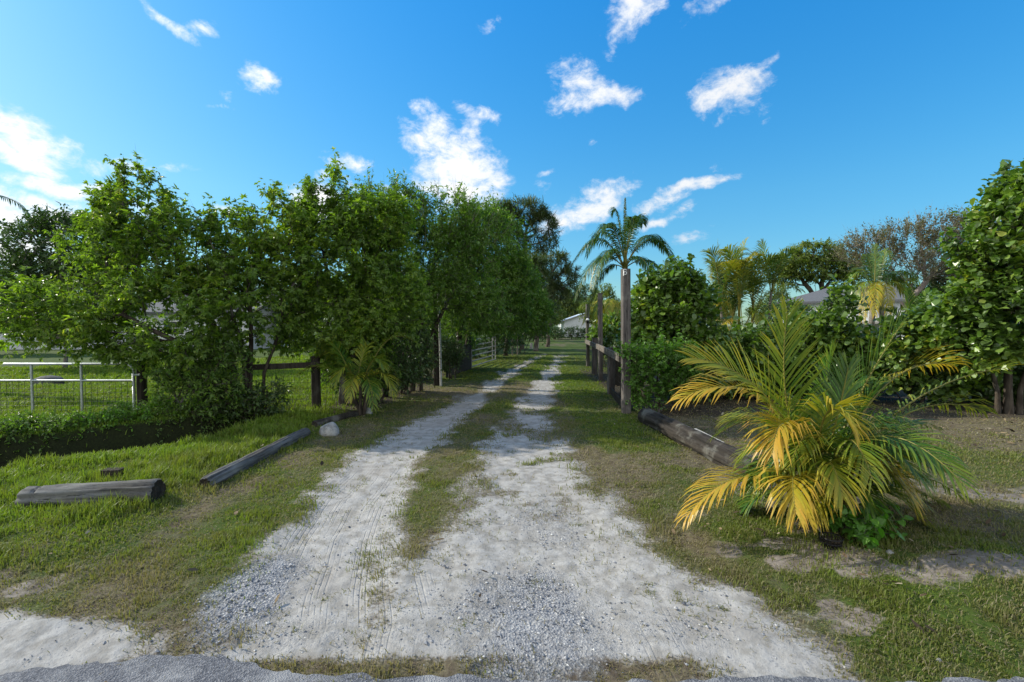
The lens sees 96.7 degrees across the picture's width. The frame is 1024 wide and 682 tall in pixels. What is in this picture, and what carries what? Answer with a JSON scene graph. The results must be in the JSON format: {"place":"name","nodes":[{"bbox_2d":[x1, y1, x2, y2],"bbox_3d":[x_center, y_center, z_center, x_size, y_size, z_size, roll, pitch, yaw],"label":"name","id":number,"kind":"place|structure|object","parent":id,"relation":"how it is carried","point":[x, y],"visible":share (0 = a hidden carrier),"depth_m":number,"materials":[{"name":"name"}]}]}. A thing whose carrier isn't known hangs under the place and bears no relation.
{"place":"outdoors","nodes":[
{"label":"outdoors","id":0,"kind":"place"},
{"bbox_2d":[0,327,1023,681],"bbox_3d":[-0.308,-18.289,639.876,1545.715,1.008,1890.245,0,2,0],"label":"ground","id":1,"kind":"structure","parent":0,"point":[62,641],"depth_m":3.16,"materials":[{"name":"green plant"}]},
{"bbox_2d":[0,195,31,218],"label":"feather palm","id":2,"kind":"object","parent":1,"relation":"on","point":[20,207],"visible":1,"depth_m":10.95,"materials":[{"name":"green plant"}]},
{"bbox_2d":[0,413,74,460],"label":"ditch weed","id":3,"kind":"object","parent":1,"relation":"on","point":[7,429],"visible":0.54,"depth_m":6.29,"materials":[{"name":"green plant"}]},
{"bbox_2d":[0,408,94,435],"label":"ditch weed","id":4,"kind":"object","parent":1,"relation":"on","point":[14,419],"visible":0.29,"depth_m":6.48,"materials":[{"name":"green plant"}]},
{"bbox_2d":[34,375,63,383],"bbox_3d":[-12.548,1.131,12.286,0.706,0.399,0.611,1,2,38],"label":"boulder","id":5,"kind":"object","parent":1,"relation":"on","point":[50,377],"visible":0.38,"depth_m":12.18,"materials":[{"name":"grey stone"}]},
{"bbox_2d":[2,399,136,427],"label":"ditch weed","id":6,"kind":"object","parent":1,"relation":"on","point":[53,412],"visible":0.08,"depth_m":6.78,"materials":[{"name":"green plant"}]},
{"bbox_2d":[0,201,155,367],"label":"lawn tree","id":7,"kind":"object","parent":1,"relation":"on","point":[16,259],"visible":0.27,"depth_m":16.18,"materials":[{"name":"green plant"}]},
{"bbox_2d":[14,478,165,507],"bbox_3d":[-3.704,1.359,4.014,1.104,0.235,0.232,-1,2,-5],"label":"log","id":8,"kind":"object","parent":1,"relation":"on","point":[154,489],"visible":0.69,"depth_m":3.94,"materials":[{"name":"grey wood"}]},
{"bbox_2d":[101,467,125,475],"bbox_3d":[-3.990,1.307,4.555,0.170,0.055,0.100,0,2,-6],"label":"wood block","id":9,"kind":"object","parent":1,"relation":"on","point":[116,470],"depth_m":4.51,"materials":[{"name":"wood"}]},
{"bbox_2d":[61,401,166,439],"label":"ditch weed","id":10,"kind":"object","parent":1,"relation":"on","point":[106,415],"visible":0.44,"depth_m":6.84,"materials":[{"name":"green plant"}]},
{"bbox_2d":[0,295,298,349],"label":"house","id":11,"kind":"structure","parent":1,"relation":"on","point":[160,305],"depth_m":31.03,"materials":[{"name":"grey paint"}]},
{"bbox_2d":[167,321,184,334],"bbox_3d":[-22.907,-0.878,30.958,1.300,1.000,0.060,0,2,0],"label":"window","id":12,"kind":"structure","parent":11,"relation":"in","point":[175,322],"depth_m":30.96,"materials":[{"name":"white paint"}]},
{"bbox_2d":[96,392,213,422],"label":"ditch weed","id":13,"kind":"object","parent":1,"relation":"on","point":[127,407],"visible":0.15,"depth_m":7.22,"materials":[{"name":"green plant"}]},
{"bbox_2d":[0,148,338,403],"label":"spreading tree","id":14,"kind":"object","parent":1,"relation":"on","point":[155,231],"visible":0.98,"depth_m":7.67,"materials":[{"name":"green plant"}]},
{"bbox_2d":[135,330,255,430],"bbox_3d":[-5.364,0.606,7.661,2.046,1.771,1.194,0,2,0],"label":"undergrowth bush","id":15,"kind":"object","parent":1,"relation":"on","point":[214,373],"visible":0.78,"depth_m":7.45,"materials":[{"name":"green plant"}]},
{"bbox_2d":[152,390,260,442],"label":"ditch weed","id":16,"kind":"object","parent":1,"relation":"on","point":[163,421],"visible":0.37,"depth_m":7.53,"materials":[{"name":"green plant"}]},
{"bbox_2d":[180,357,295,428],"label":"undergrowth bush","id":17,"kind":"object","parent":1,"relation":"on","point":[262,400],"visible":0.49,"depth_m":7.83,"materials":[{"name":"green plant"}]},
{"bbox_2d":[197,428,310,487],"bbox_3d":[-2.987,1.362,5.507,0.169,0.175,2.179,0,2,0],"label":"log","id":18,"kind":"object","parent":1,"relation":"on","point":[229,470],"visible":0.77,"depth_m":5.10,"materials":[{"name":"grey wood"}]},
{"bbox_2d":[136,352,388,410],"bbox_3d":[-4.391,0.692,8.646,4.429,1.286,1.211,-1,2,-32],"label":"wire fence","id":19,"kind":"object","parent":1,"relation":"on","point":[141,387],"visible":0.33,"depth_m":8.36,"materials":[{"name":"brown wood"}]},
{"bbox_2d":[0,363,140,411],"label":"wire gate","id":20,"kind":"structure","parent":19,"relation":"attached to","point":[31,380],"depth_m":7.87,"materials":[{"name":"silver metal"}]},
{"bbox_2d":[270,273,325,330],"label":"background tree","id":21,"kind":"object","parent":1,"relation":"on","point":[291,316],"visible":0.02,"depth_m":33.53,"materials":[{"name":"green plant"}]},
{"bbox_2d":[318,269,335,328],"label":"background tree","id":22,"kind":"object","parent":1,"relation":"on","point":[327,323],"depth_m":42.77,"materials":[{"name":"green plant"}]},
{"bbox_2d":[319,422,338,435],"bbox_3d":[-2.688,1.355,6.697,0.288,0.322,0.242,0,2,0],"label":"stone","id":23,"kind":"object","parent":1,"relation":"on","point":[330,429],"visible":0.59,"depth_m":6.62,"materials":[{"name":"grey stone"}]},
{"bbox_2d":[312,410,358,426],"bbox_3d":[-2.919,1.304,7.578,0.150,0.149,1.050,1,1,17],"label":"log","id":24,"kind":"object","parent":1,"relation":"on","point":[338,417],"visible":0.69,"depth_m":7.48,"materials":[{"name":"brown wood"}]},
{"bbox_2d":[268,146,438,404],"bbox_3d":[-3.155,-1.214,8.967,3.484,5.025,2.052,0,2,0],"label":"slender tree","id":25,"kind":"object","parent":1,"relation":"on","point":[341,226],"visible":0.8,"depth_m":8.62,"materials":[{"name":"green plant"}]},
{"bbox_2d":[294,332,416,415],"bbox_3d":[-2.830,0.606,8.005,2.216,1.506,1.329,0,2,0],"label":"areca palm","id":26,"kind":"object","parent":1,"relation":"on","point":[361,380],"visible":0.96,"depth_m":7.99,"materials":[{"name":"green plant"}]},
{"bbox_2d":[309,321,405,399],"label":"undergrowth bush","id":27,"kind":"object","parent":1,"relation":"on","point":[379,374],"visible":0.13,"depth_m":9.15,"materials":[{"name":"green plant"}]},
{"bbox_2d":[309,325,431,401],"bbox_3d":[-2.949,0.481,9.588,2.518,1.663,1.227,0,2,0],"label":"undergrowth bush","id":28,"kind":"object","parent":1,"relation":"on","point":[405,363],"visible":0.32,"depth_m":9.47,"materials":[{"name":"green plant"}]},
{"bbox_2d":[373,320,443,393],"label":"undergrowth bush","id":29,"kind":"object","parent":1,"relation":"on","point":[430,358],"visible":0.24,"depth_m":10.75,"materials":[{"name":"green plant"}]},
{"bbox_2d":[391,315,444,376],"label":"undergrowth bush","id":30,"kind":"object","parent":1,"relation":"on","point":[426,331],"visible":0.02,"depth_m":13.52,"materials":[{"name":"green plant"}]},
{"bbox_2d":[322,157,518,391],"bbox_3d":[-2.264,-1.578,11.186,4.955,5.725,2.855,0,2,0],"label":"bushy tree","id":31,"kind":"object","parent":1,"relation":"on","point":[459,230],"visible":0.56,"depth_m":10.84,"materials":[{"name":"green plant"}]},
{"bbox_2d":[433,286,439,385],"bbox_3d":[-2.034,-0.135,12.302,0.165,2.750,0.150,0,2,-6],"label":"wooden post","id":32,"kind":"object","parent":1,"relation":"on","point":[436,375],"visible":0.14,"depth_m":12.25,"materials":[{"name":"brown wood"}]},
{"bbox_2d":[437,293,441,385],"bbox_3d":[-1.937,-0.030,12.185,0.117,2.551,0.060,0,2,0],"label":"pale pipe","id":33,"kind":"object","parent":1,"relation":"on","point":[440,360],"visible":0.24,"depth_m":12.17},
{"bbox_2d":[414,258,480,330],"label":"background tree","id":34,"kind":"object","parent":1,"relation":"on","point":[457,287],"visible":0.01,"depth_m":32.16,"materials":[{"name":"green plant"}]},
{"bbox_2d":[427,309,483,365],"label":"undergrowth bush","id":35,"kind":"object","parent":1,"relation":"on","point":[473,341],"visible":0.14,"depth_m":17.26,"materials":[{"name":"green plant"}]},
{"bbox_2d":[441,333,473,378],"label":"undergrowth bush","id":36,"kind":"object","parent":1,"relation":"on","point":[449,357],"visible":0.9,"depth_m":13.79,"materials":[{"name":"green plant"}]},
{"bbox_2d":[444,344,470,377],"bbox_3d":[-1.841,0.618,15.682,0.076,1.034,2.943,0,2,10],"label":"board fence","id":37,"kind":"object","parent":1,"relation":"on","point":[466,364],"visible":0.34,"depth_m":16.28,"materials":[{"name":"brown wood"}]},
{"bbox_2d":[440,322,523,357],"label":"undergrowth bush","id":38,"kind":"object","parent":1,"relation":"on","point":[501,346],"visible":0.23,"depth_m":23.35,"materials":[{"name":"green plant"}]},
{"bbox_2d":[468,337,495,366],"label":"bar gate","id":39,"kind":"structure","parent":1,"relation":"on","point":[492,346],"depth_m":19.10,"materials":[{"name":"grey metal"}]},
{"bbox_2d":[424,183,547,355],"bbox_3d":[-1.025,-2.049,15.502,4.584,6.413,2.930,0,2,0],"label":"bushy tree","id":40,"kind":"object","parent":1,"relation":"on","point":[518,277],"visible":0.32,"depth_m":15.09,"materials":[{"name":"green plant"}]},
{"bbox_2d":[0,386,1023,681],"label":"straw","id":41,"kind":"object","parent":1,"relation":"on","point":[412,414],"visible":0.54,"depth_m":3.31,"materials":[{"name":"beige plant"}]},
{"bbox_2d":[472,248,557,355],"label":"bushy tree","id":42,"kind":"object","parent":1,"relation":"on","point":[544,316],"visible":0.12,"depth_m":20.64,"materials":[{"name":"green plant"}]},
{"bbox_2d":[13,383,1023,681],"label":"leaf litter","id":43,"kind":"object","parent":1,"relation":"on","point":[987,521],"visible":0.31,"depth_m":4.40,"materials":[{"name":"brown plant"}]},
{"bbox_2d":[490,314,553,353],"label":"undergrowth bush","id":44,"kind":"object","parent":1,"relation":"on","point":[530,334],"visible":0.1,"depth_m":26.91,"materials":[{"name":"green plant"}]},
{"bbox_2d":[495,192,563,349],"bbox_3d":[0.950,-4.868,31.908,5.504,11.053,3.004,0,2,0],"label":"pine tree","id":45,"kind":"object","parent":1,"relation":"on","point":[537,215],"visible":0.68,"depth_m":31.37,"materials":[{"name":"green plant"}]},
{"bbox_2d":[524,328,550,340],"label":"hedge bush","id":46,"kind":"object","parent":1,"relation":"on","point":[532,339],"visible":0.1,"depth_m":49.92,"materials":[{"name":"green plant"}]},
{"bbox_2d":[528,252,561,350],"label":"pine tree","id":47,"kind":"object","parent":1,"relation":"on","point":[540,262],"visible":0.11,"depth_m":29.65,"materials":[{"name":"green plant"}]},
{"bbox_2d":[550,324,565,339],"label":"hedge bush","id":48,"kind":"object","parent":1,"relation":"on","point":[560,335],"visible":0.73,"depth_m":55.96,"materials":[{"name":"green plant"}]},
{"bbox_2d":[534,246,583,346],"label":"pine tree","id":49,"kind":"object","parent":1,"relation":"on","point":[555,284],"visible":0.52,"depth_m":35.51,"materials":[{"name":"green plant"}]},
{"bbox_2d":[553,306,568,325],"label":"background tree","id":50,"kind":"object","parent":1,"relation":"on","point":[563,312],"visible":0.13,"depth_m":65.47,"materials":[{"name":"green plant"}]},
{"bbox_2d":[556,290,579,333],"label":"background tree","id":51,"kind":"object","parent":1,"relation":"on","point":[571,308],"visible":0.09,"depth_m":88.38,"materials":[{"name":"green plant"}]},
{"bbox_2d":[556,287,585,318],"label":"background tree","id":52,"kind":"object","parent":1,"relation":"on","point":[565,307],"visible":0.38,"depth_m":88.48,"materials":[{"name":"green plant"}]},
{"bbox_2d":[561,325,585,338],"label":"hedge bush","id":53,"kind":"object","parent":1,"relation":"on","point":[570,330],"visible":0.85,"depth_m":57.69,"materials":[{"name":"green plant"}]},
{"bbox_2d":[558,314,593,336],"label":"house","id":54,"kind":"structure","parent":1,"relation":"on","point":[572,321],"depth_m":71.96,"materials":[{"name":"white paint"}]},
{"bbox_2d":[568,283,603,315],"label":"background tree","id":55,"kind":"object","parent":1,"relation":"on","point":[584,293],"visible":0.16,"depth_m":94.19,"materials":[{"name":"green plant"}]},
{"bbox_2d":[576,283,620,325],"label":"background tree","id":56,"kind":"object","parent":1,"relation":"on","point":[607,292],"visible":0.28,"depth_m":45.59,"materials":[{"name":"green plant"}]},
{"bbox_2d":[585,310,620,366],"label":"shrub","id":57,"kind":"object","parent":1,"relation":"on","point":[610,323],"visible":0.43,"depth_m":17.47,"materials":[{"name":"green plant"}]},
{"bbox_2d":[580,298,631,332],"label":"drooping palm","id":58,"kind":"object","parent":1,"relation":"on","point":[611,305],"visible":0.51,"depth_m":20.24,"materials":[{"name":"green plant"}]},
{"bbox_2d":[585,268,630,413],"bbox_3d":[2.565,-0.117,13.246,0.252,2.695,10.096,0,2,5],"label":"rail fence","id":59,"kind":"object","parent":1,"relation":"on","point":[598,350],"visible":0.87,"depth_m":9.56,"materials":[{"name":"brown wood"}]},
{"bbox_2d":[603,331,620,357],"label":"shrub","id":60,"kind":"object","parent":1,"relation":"on","point":[608,340],"visible":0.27,"depth_m":13.53,"materials":[{"name":"green plant"}]},
{"bbox_2d":[609,336,620,385],"bbox_3d":[2.864,0.551,12.403,0.450,1.372,0.476,1,2,17],"label":"plant pot","id":61,"kind":"object","parent":1,"relation":"on","point":[618,374],"visible":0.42,"depth_m":12.28,"materials":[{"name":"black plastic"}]},
{"bbox_2d":[568,198,676,324],"bbox_3d":[3.444,-1.591,13.982,3.457,5.560,2.281,0,2,0],"label":"feather palm","id":62,"kind":"object","parent":1,"relation":"on","point":[632,222],"visible":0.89,"depth_m":13.78,"materials":[{"name":"green plant"}]},
{"bbox_2d":[619,344,637,398],"bbox_3d":[2.631,0.626,10.227,0.451,1.376,0.399,0,2,0],"label":"fence post","id":63,"kind":"object","parent":1,"relation":"on","point":[620,378],"visible":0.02,"depth_m":10.34,"materials":[{"name":"black wood"}]},
{"bbox_2d":[614,323,707,411],"bbox_3d":[2.715,0.511,8.365,1.804,1.701,1.115,0,2,0],"label":"vine bush","id":64,"kind":"object","parent":1,"relation":"on","point":[657,359],"visible":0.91,"depth_m":8.18,"materials":[{"name":"green plant"}]},
{"bbox_2d":[612,253,738,402],"bbox_3d":[3.414,-0.248,9.575,2.557,3.202,1.581,0,2,0],"label":"hedge bush","id":65,"kind":"object","parent":1,"relation":"on","point":[654,293],"visible":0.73,"depth_m":9.28,"materials":[{"name":"green plant"}]},
{"bbox_2d":[658,257,708,312],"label":"background tree","id":66,"kind":"object","parent":1,"relation":"on","point":[701,272],"visible":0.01,"depth_m":35.33,"materials":[{"name":"green plant"}]},
{"bbox_2d":[637,408,760,478],"bbox_3d":[2.401,1.314,6.219,0.312,0.306,3.008,0,2,-6],"label":"log","id":67,"kind":"object","parent":1,"relation":"on","point":[716,451],"visible":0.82,"depth_m":5.80,"materials":[{"name":"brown wood"}]},
{"bbox_2d":[705,281,740,329],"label":"background tree","id":68,"kind":"object","parent":1,"relation":"on","point":[724,315],"visible":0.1,"depth_m":38.87,"materials":[{"name":"green plant"}]},
{"bbox_2d":[699,237,810,348],"bbox_3d":[6.212,-0.734,12.034,3.346,3.999,2.276,-1,2,-22],"label":"palm clump","id":69,"kind":"object","parent":1,"relation":"on","point":[743,277],"visible":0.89,"depth_m":11.76,"materials":[{"name":"green plant"}]},
{"bbox_2d":[705,310,826,400],"bbox_3d":[5.564,0.416,10.220,3.467,2.222,1.558,0,2,0],"label":"hedge bush","id":70,"kind":"object","parent":1,"relation":"on","point":[752,337],"visible":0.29,"depth_m":9.90,"materials":[{"name":"green plant"}]},
{"bbox_2d":[746,284,790,324],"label":"background tree","id":71,"kind":"object","parent":1,"relation":"on","point":[776,299],"visible":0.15,"depth_m":43.54,"materials":[{"name":"green plant"}]},
{"bbox_2d":[756,296,827,334],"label":"shrub","id":72,"kind":"object","parent":1,"relation":"on","point":[791,303],"visible":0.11,"depth_m":14.85,"materials":[{"name":"green plant"}]},
{"bbox_2d":[722,378,887,395],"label":"shade bush","id":73,"kind":"object","parent":1,"relation":"on","point":[796,391],"depth_m":10.66,"materials":[{"name":"green plant"}]},
{"bbox_2d":[770,237,865,293],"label":"umbrella tree","id":74,"kind":"object","parent":1,"relation":"on","point":[791,273],"visible":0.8,"depth_m":45.01,"materials":[{"name":"green plant"}]},
{"bbox_2d":[765,273,888,397],"bbox_3d":[6.843,-0.040,9.971,2.955,2.888,1.728,0,2,0],"label":"hedge bush","id":75,"kind":"object","parent":1,"relation":"on","point":[846,333],"visible":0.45,"depth_m":9.69,"materials":[{"name":"green plant"}]},
{"bbox_2d":[818,532,843,549],"bbox_3d":[2.239,1.414,3.196,0.149,0.089,0.150,0,2,0],"label":"rock","id":76,"kind":"object","parent":1,"relation":"on","point":[837,543],"visible":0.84,"depth_m":3.17,"materials":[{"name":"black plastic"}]},
{"bbox_2d":[777,286,904,338],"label":"house","id":77,"kind":"structure","parent":1,"relation":"on","point":[813,298],"depth_m":26.29,"materials":[{"name":"white paint"}]},
{"bbox_2d":[666,294,1021,534],"bbox_3d":[2.920,0.614,3.644,3.483,2.022,1.830,0,2,0],"label":"areca palm","id":78,"kind":"object","parent":1,"relation":"on","point":[835,459],"visible":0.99,"depth_m":3.44,"materials":[{"name":"green plant"}]},
{"bbox_2d":[794,493,913,551],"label":"leafy weed","id":79,"kind":"object","parent":1,"relation":"on","point":[864,531],"visible":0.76,"depth_m":3.21,"materials":[{"name":"green plant"}]},
{"bbox_2d":[843,243,919,338],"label":"feather palm","id":80,"kind":"object","parent":1,"relation":"on","point":[874,286],"visible":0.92,"depth_m":16.89,"materials":[{"name":"green plant"}]},
{"bbox_2d":[893,276,924,312],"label":"background tree","id":81,"kind":"object","parent":1,"relation":"on","point":[909,283],"visible":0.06,"depth_m":32.32,"materials":[{"name":"green plant"}]},
{"bbox_2d":[825,203,1001,307],"bbox_3d":[26.517,-4.340,30.004,12.792,10.056,5.208,0,2,0],"label":"bare tree","id":82,"kind":"object","parent":1,"relation":"on","point":[919,264],"visible":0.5,"depth_m":29.45,"materials":[{"name":"grey plant"}]},
{"bbox_2d":[847,287,1016,404],"bbox_3d":[8.616,0.132,9.396,3.217,2.525,1.559,0,2,0],"label":"hedge bush","id":83,"kind":"object","parent":1,"relation":"on","point":[911,342],"visible":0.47,"depth_m":9.15,"materials":[{"name":"green plant"}]},
{"bbox_2d":[912,267,961,304],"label":"background tree","id":84,"kind":"object","parent":1,"relation":"on","point":[931,286],"visible":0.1,"depth_m":30.29,"materials":[{"name":"green plant"}]},
{"bbox_2d":[906,360,1023,405],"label":"shade bush","id":85,"kind":"object","parent":1,"relation":"on","point":[987,395],"visible":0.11,"depth_m":9.31,"materials":[{"name":"green plant"}]},
{"bbox_2d":[917,158,1023,414],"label":"round leaved tree","id":86,"kind":"object","parent":1,"relation":"on","point":[980,316],"visible":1,"depth_m":8.20,"materials":[{"name":"green plant"}]},
{"bbox_2d":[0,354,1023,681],"bbox_3d":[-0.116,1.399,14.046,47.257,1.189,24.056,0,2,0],"label":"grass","id":87,"kind":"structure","parent":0,"point":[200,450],"depth_m":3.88,"materials":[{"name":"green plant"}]},
{"bbox_2d":[0,654,1023,681],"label":"road","id":88,"kind":"structure","parent":0,"point":[186,668],"depth_m":2.10,"materials":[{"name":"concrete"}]},
{"bbox_2d":[0,0,1023,326],"label":"sky","id":89,"kind":"structure","parent":0,"point":[782,123],"materials":[{"name":"blue"}]},
{"bbox_2d":[201,343,837,670],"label":"driveway","id":90,"kind":"structure","parent":0,"point":[658,646],"depth_m":2.90,"materials":[{"name":"grey gravel"}]},
{"bbox_2d":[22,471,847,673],"bbox_3d":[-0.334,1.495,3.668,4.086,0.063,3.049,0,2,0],"label":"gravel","id":91,"kind":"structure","parent":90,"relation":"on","point":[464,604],"depth_m":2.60,"materials":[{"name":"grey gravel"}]},
{"bbox_2d":[118,430,775,647],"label":"sand tufts","id":92,"kind":"object","parent":90,"relation":"on","point":[677,593],"visible":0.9,"depth_m":3.01,"materials":[{"name":"green plant"}]},
{"bbox_2d":[877,285,931,324],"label":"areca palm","id":93,"kind":"object","parent":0,"point":[909,294],"visible":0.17,"depth_m":11.60,"materials":[{"name":"green plant"}]}
]}

